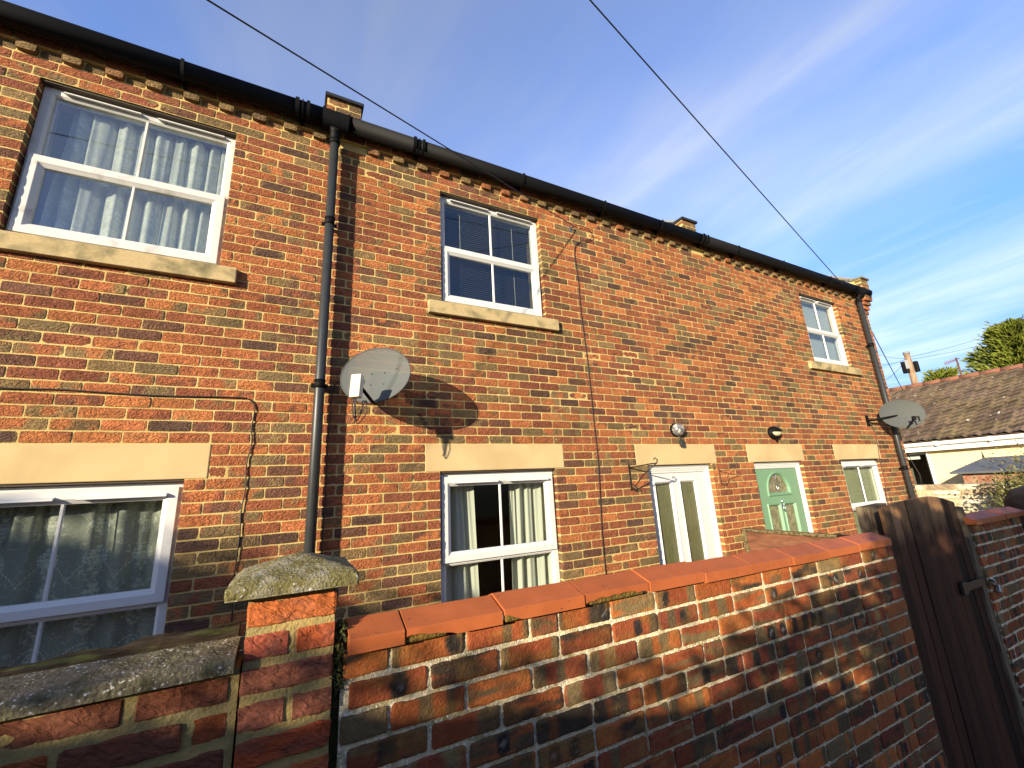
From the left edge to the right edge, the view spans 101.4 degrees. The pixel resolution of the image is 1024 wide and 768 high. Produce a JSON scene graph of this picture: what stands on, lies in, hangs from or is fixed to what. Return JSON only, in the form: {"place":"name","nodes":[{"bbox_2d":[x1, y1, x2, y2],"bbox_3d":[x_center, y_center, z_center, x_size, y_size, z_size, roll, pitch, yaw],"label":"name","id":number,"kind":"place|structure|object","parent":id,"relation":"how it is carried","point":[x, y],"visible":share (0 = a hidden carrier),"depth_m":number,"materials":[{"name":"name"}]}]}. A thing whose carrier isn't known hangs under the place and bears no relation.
{"place":"outdoors","nodes":[
{"label":"outdoors","id":0,"kind":"place"},
{"bbox_2d":[4,0,1023,387],"label":"sky","id":1,"kind":"structure","parent":0,"point":[888,135],"materials":[{"name":"blue"}]},
{"label":"front yard","id":2,"kind":"structure","parent":0,"visible":0},
{"bbox_2d":[742,528,848,552],"bbox_3d":[3.154,2.147,3.921,0.065,1.418,1.868,4,-16,-27],"label":"fence panel","id":3,"kind":"object","parent":2,"relation":"on","point":[758,539],"visible":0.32,"depth_m":4.54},
{"bbox_2d":[855,503,885,535],"bbox_3d":[2.487,1.677,2.635,0.293,1.772,0.060,4,-16,-27],"label":"gate post","id":4,"kind":"object","parent":2,"relation":"on","point":[869,519],"visible":0.12,"depth_m":2.77,"materials":[{"name":"brown wood"}]},
{"label":"alley path","id":5,"kind":"structure","parent":0,"visible":0},
{"bbox_2d":[328,532,947,767],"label":"garden wall","id":6,"kind":"structure","parent":5,"relation":"on","point":[804,655],"depth_m":1.57,"materials":[{"name":"brick"}]},
{"bbox_2d":[885,536,947,767],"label":"gate post","id":7,"kind":"object","parent":5,"relation":"on","point":[918,655],"visible":0.04,"depth_m":2.46,"materials":[{"name":"brown wood"}]},
{"bbox_2d":[955,506,1023,736],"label":"gate post","id":8,"kind":"object","parent":5,"relation":"on","point":[1008,672],"visible":0.51,"depth_m":2.92,"materials":[{"name":"brown wood"}]},
{"bbox_2d":[878,496,1023,767],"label":"garden gate","id":9,"kind":"structure","parent":8,"relation":"attached to","point":[976,716],"depth_m":2.66,"materials":[{"name":"brown wood"}]},
{"bbox_2d":[989,578,1003,593],"bbox_3d":[3.476,1.446,3.001,0.098,0.109,0.033,2,-15,-18],"label":"padlock","id":10,"kind":"object","parent":9,"relation":"hanging from","point":[999,589],"visible":1,"depth_m":2.99,"materials":[{"name":"metal"}]},
{"bbox_2d":[963,507,1023,706],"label":"garden wall","id":11,"kind":"structure","parent":5,"relation":"on","point":[997,534],"depth_m":3.12,"materials":[{"name":"brick"}]},
{"bbox_2d":[1003,485,1023,530],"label":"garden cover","id":12,"kind":"object","parent":5,"relation":"on","point":[1014,498],"visible":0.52,"depth_m":3.83,"materials":[{"name":"grey fabric"}]},
{"label":"ground","id":13,"kind":"structure","parent":0,"visible":0},
{"bbox_2d":[0,636,243,767],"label":"garden wall","id":14,"kind":"structure","parent":13,"relation":"on","point":[175,707],"depth_m":0.93,"materials":[{"name":"brick"}]},
{"bbox_2d":[0,620,240,677],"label":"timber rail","id":15,"kind":"object","parent":14,"relation":"on","point":[152,643],"visible":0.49,"depth_m":1.03,"materials":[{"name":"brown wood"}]},
{"bbox_2d":[0,0,350,666],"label":"terraced house","id":16,"kind":"structure","parent":13,"relation":"on","point":[232,310],"depth_m":2.84,"materials":[{"name":"brick"}]},
{"bbox_2d":[0,482,163,666],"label":"lace curtain","id":17,"kind":"object","parent":16,"relation":"hanging from","point":[94,559],"visible":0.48,"depth_m":2.50,"materials":[{"name":"fabric"}]},
{"bbox_2d":[0,479,183,662],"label":"window","id":18,"kind":"structure","parent":16,"relation":"in","point":[170,491],"depth_m":2.45,"materials":[{"name":"white plastic"}]},
{"bbox_2d":[5,79,236,264],"bbox_3d":[-2.696,-1.447,3.006,1.114,1.196,0.118,4,-16,-27],"label":"window","id":19,"kind":"structure","parent":16,"relation":"in","point":[36,162],"depth_m":2.95,"materials":[{"name":"plastic"}]},
{"bbox_2d":[0,387,254,621],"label":"wall cable","id":20,"kind":"object","parent":16,"relation":"attached to","point":[175,396],"depth_m":2.71,"materials":[{"name":"black rubber"}]},
{"bbox_2d":[39,111,225,252],"bbox_3d":[-2.702,-1.424,3.113,0.987,1.050,0.099,4,-16,-27],"label":"net curtain","id":21,"kind":"object","parent":16,"relation":"hanging from","point":[76,204],"visible":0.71,"depth_m":3.08,"materials":[{"name":"fabric"}]},
{"bbox_2d":[224,552,358,767],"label":"brick pillar","id":22,"kind":"structure","parent":13,"relation":"on","point":[284,716],"depth_m":1.06,"materials":[{"name":"brick"}]},
{"bbox_2d":[304,91,745,650],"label":"terraced house","id":23,"kind":"structure","parent":13,"relation":"on","point":[494,396],"depth_m":4.01,"materials":[{"name":"brick"}]},
{"bbox_2d":[321,381,339,553],"bbox_3d":[-1.163,0.987,3.040,0.387,2.085,0.019,3,-15,-24],"label":"wall cable","id":24,"kind":"object","parent":23,"relation":"attached to","point":[326,467],"depth_m":3.05,"materials":[{"name":"black rubber"}]},
{"bbox_2d":[340,348,410,423],"bbox_3d":[-1.018,0.028,3.093,0.452,0.618,0.528,4,-16,-27],"label":"satellite dish","id":25,"kind":"object","parent":23,"relation":"attached to","point":[373,376],"visible":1,"depth_m":3.11,"materials":[{"name":"grey metal"}]},
{"bbox_2d":[440,472,479,601],"bbox_3d":[-0.468,1.410,3.509,0.398,1.420,0.075,5,-16,-30],"label":"curtain","id":26,"kind":"object","parent":23,"relation":"hanging from","point":[462,581],"visible":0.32,"depth_m":3.55,"materials":[{"name":"white fabric"}]},
{"bbox_2d":[444,208,532,307],"bbox_3d":[-0.256,-1.240,4.347,1.060,1.060,0.030,4,-16,-27],"label":"venetian blind","id":27,"kind":"object","parent":23,"relation":"attached to","point":[479,219],"visible":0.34,"depth_m":4.39,"materials":[{"name":"white paint"}]},
{"bbox_2d":[440,192,542,316],"bbox_3d":[-0.209,-1.262,4.274,1.114,1.196,0.118,4,-16,-27],"label":"window","id":28,"kind":"structure","parent":23,"relation":"in","point":[446,251],"depth_m":4.27,"materials":[{"name":"white plastic"}]},
{"bbox_2d":[440,468,559,602],"bbox_3d":[-0.089,1.359,3.600,1.121,1.213,0.129,4,-16,-27],"label":"window","id":29,"kind":"structure","parent":23,"relation":"in","point":[481,477],"depth_m":3.61,"materials":[{"name":"white plastic"}]},
{"bbox_2d":[509,470,550,589],"bbox_3d":[0.182,1.463,3.859,0.483,1.420,0.100,4,-16,-27],"label":"curtain","id":30,"kind":"object","parent":23,"relation":"hanging from","point":[527,513],"visible":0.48,"depth_m":3.86,"materials":[{"name":"beige fabric"}]},
{"bbox_2d":[574,225,605,574],"bbox_3d":[0.923,0.258,4.340,0.297,4.312,0.031,4,-16,-27],"label":"wall cable","id":31,"kind":"object","parent":23,"relation":"attached to","point":[591,396],"depth_m":4.32,"materials":[{"name":"black rubber"}]},
{"bbox_2d":[628,458,657,490],"bbox_3d":[1.310,0.898,4.167,0.033,0.308,0.388,5,-16,-28],"label":"basket bracket","id":32,"kind":"object","parent":23,"relation":"attached to","point":[631,483],"visible":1,"depth_m":4.24,"materials":[{"name":"black metal"}]},
{"bbox_2d":[670,423,684,445],"bbox_3d":[1.896,0.570,4.738,0.179,0.266,0.100,4,-16,-27],"label":"wall light","id":33,"kind":"object","parent":23,"relation":"attached to","point":[677,429],"visible":1,"depth_m":4.72,"materials":[{"name":"glass"}]},
{"bbox_2d":[647,464,722,564],"bbox_3d":[1.916,1.952,4.519,1.020,2.115,0.092,4,-16,-27],"label":"door","id":34,"kind":"structure","parent":23,"relation":"in","point":[686,525],"depth_m":4.66,"materials":[{"name":"white plastic"}]},
{"bbox_2d":[718,463,736,484],"bbox_3d":[2.508,1.042,4.851,0.029,0.236,0.236,5,-16,-29],"label":"basket bracket","id":35,"kind":"object","parent":23,"relation":"attached to","point":[719,470],"visible":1,"depth_m":4.89,"materials":[{"name":"metal"}]},
{"bbox_3d":[0.680,-1.776,4.774,0.030,0.069,0.056,4,-16,-27],"label":"cable hook","id":36,"kind":"object","parent":23,"relation":"attached to","visible":0},
{"bbox_2d":[206,0,572,225],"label":"overhead wire","id":37,"kind":"object","parent":36,"relation":"attached to","point":[245,23],"visible":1,"depth_m":2.55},
{"bbox_2d":[664,216,917,547],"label":"terraced house","id":38,"kind":"structure","parent":13,"relation":"on","point":[770,370],"depth_m":6.08,"materials":[{"name":"brick"}]},
{"bbox_2d":[589,0,853,297],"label":"overhead wire","id":39,"kind":"object","parent":38,"relation":"attached to","point":[614,27],"visible":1,"depth_m":4.42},
{"bbox_2d":[767,426,782,440],"bbox_3d":[3.523,0.659,5.572,0.232,0.203,0.108,4,-16,-27],"label":"wall light","id":40,"kind":"object","parent":38,"relation":"attached to","point":[774,432],"visible":1,"depth_m":5.54,"materials":[{"name":"black plastic"}]},
{"bbox_2d":[754,461,813,532],"bbox_3d":[3.544,2.072,5.347,1.080,2.115,0.096,4,-16,-27],"label":"door","id":41,"kind":"structure","parent":38,"relation":"in","point":[784,504],"depth_m":5.53,"materials":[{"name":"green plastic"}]},
{"bbox_2d":[801,302,838,360],"bbox_3d":[5.134,-0.844,7.099,1.110,1.150,0.006,4,-16,-27],"label":"window blind","id":42,"kind":"object","parent":38,"relation":"attached to","point":[816,341],"depth_m":7.18,"materials":[{"name":"white fabric"}]},
{"bbox_2d":[799,293,848,365],"bbox_3d":[5.178,-0.862,7.020,1.119,1.196,0.118,4,-16,-27],"label":"window","id":43,"kind":"structure","parent":38,"relation":"in","point":[835,334],"depth_m":7.13,"materials":[{"name":"white plastic"}]},
{"bbox_2d":[843,467,876,533],"bbox_3d":[5.355,1.774,6.450,1.120,1.140,0.006,4,-16,-27],"label":"window blind","id":44,"kind":"object","parent":38,"relation":"attached to","point":[854,486],"depth_m":6.52,"materials":[{"name":"beige fabric"}]},
{"bbox_2d":[841,459,886,510],"bbox_3d":[5.388,1.765,6.391,1.139,1.213,0.129,4,-16,-27],"label":"window","id":45,"kind":"structure","parent":38,"relation":"in","point":[870,463],"depth_m":6.58,"materials":[{"name":"white plastic"}]},
{"bbox_2d":[869,422,888,503],"bbox_3d":[5.920,1.571,6.633,0.193,1.963,0.018,4,-16,-27],"label":"wall cable","id":46,"kind":"object","parent":38,"relation":"attached to","point":[880,463],"depth_m":6.71,"materials":[{"name":"black rubber"}]},
{"bbox_2d":[872,332,902,389],"bbox_3d":[9.979,-0.530,11.088,9.325,0.681,0.017,10,-19,-43],"label":"overhead wire","id":47,"kind":"object","parent":38,"relation":"attached to","point":[886,359],"visible":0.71,"depth_m":10.64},
{"bbox_2d":[864,400,925,428],"bbox_3d":[6.182,0.491,6.768,0.781,0.481,0.329,-12,-17,33],"label":"satellite dish","id":48,"kind":"object","parent":38,"relation":"attached to","point":[906,414],"visible":1,"depth_m":6.79,"materials":[{"name":"grey metal"}]},
{"bbox_2d":[900,351,920,383],"bbox_3d":[22.119,2.212,22.305,0.778,8.251,0.433,-1,-14,-6],"label":"telegraph pole","id":49,"kind":"object","parent":13,"relation":"on","point":[910,367],"visible":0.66,"depth_m":22.98,"materials":[{"name":"brown wood"}]},
{"bbox_2d":[920,365,968,381],"bbox_3d":[14.841,1.999,13.874,2.686,5.336,2.543,4,-16,-27],"label":"conifer tree","id":50,"kind":"object","parent":13,"relation":"on","point":[942,372],"visible":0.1,"depth_m":14.18,"materials":[{"name":"green plant"}]},
{"bbox_2d":[888,363,1023,484],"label":"bungalow","id":51,"kind":"object","parent":13,"relation":"on","point":[976,413],"visible":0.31,"depth_m":10.43,"materials":[{"name":"tile"}]},
{"bbox_2d":[906,451,935,483],"bbox_3d":[10.141,2.285,10.789,0.210,1.060,1.100,4,-16,-27],"label":"window","id":52,"kind":"structure","parent":51,"relation":"in","point":[926,454],"depth_m":10.42,"materials":[{"name":"white paint"}]},
{"bbox_2d":[944,357,961,374],"bbox_3d":[13.630,-0.197,12.822,1.348,1.394,0.044,4,-16,-27],"label":"tv aerial","id":53,"kind":"object","parent":51,"relation":"attached to","point":[956,359],"visible":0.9,"depth_m":13.06,"materials":[{"name":"metal"}]},
{"bbox_2d":[915,482,1010,512],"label":"stone wall","id":54,"kind":"structure","parent":13,"relation":"on","point":[965,496],"depth_m":8.01,"materials":[{"name":"beige stone"}]},
{"bbox_2d":[949,451,1023,482],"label":"lean to","id":55,"kind":"object","parent":13,"relation":"on","point":[967,472],"visible":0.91,"depth_m":8.48,"materials":[{"name":"grey stone"}]},
{"bbox_2d":[958,314,1023,374],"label":"conifer tree","id":56,"kind":"object","parent":13,"relation":"on","point":[1003,341],"visible":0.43,"depth_m":13.85,"materials":[{"name":"green plant"}]},
{"bbox_2d":[966,458,1023,510],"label":"shrub","id":57,"kind":"object","parent":13,"relation":"on","point":[1015,483],"visible":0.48,"depth_m":6.86,"materials":[{"name":"green plant"}]},
{"bbox_2d":[969,440,1023,474],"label":"climbing shrub","id":58,"kind":"object","parent":13,"relation":"on","point":[1014,456],"visible":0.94,"depth_m":7.88,"materials":[{"name":"green plant"}]}
]}

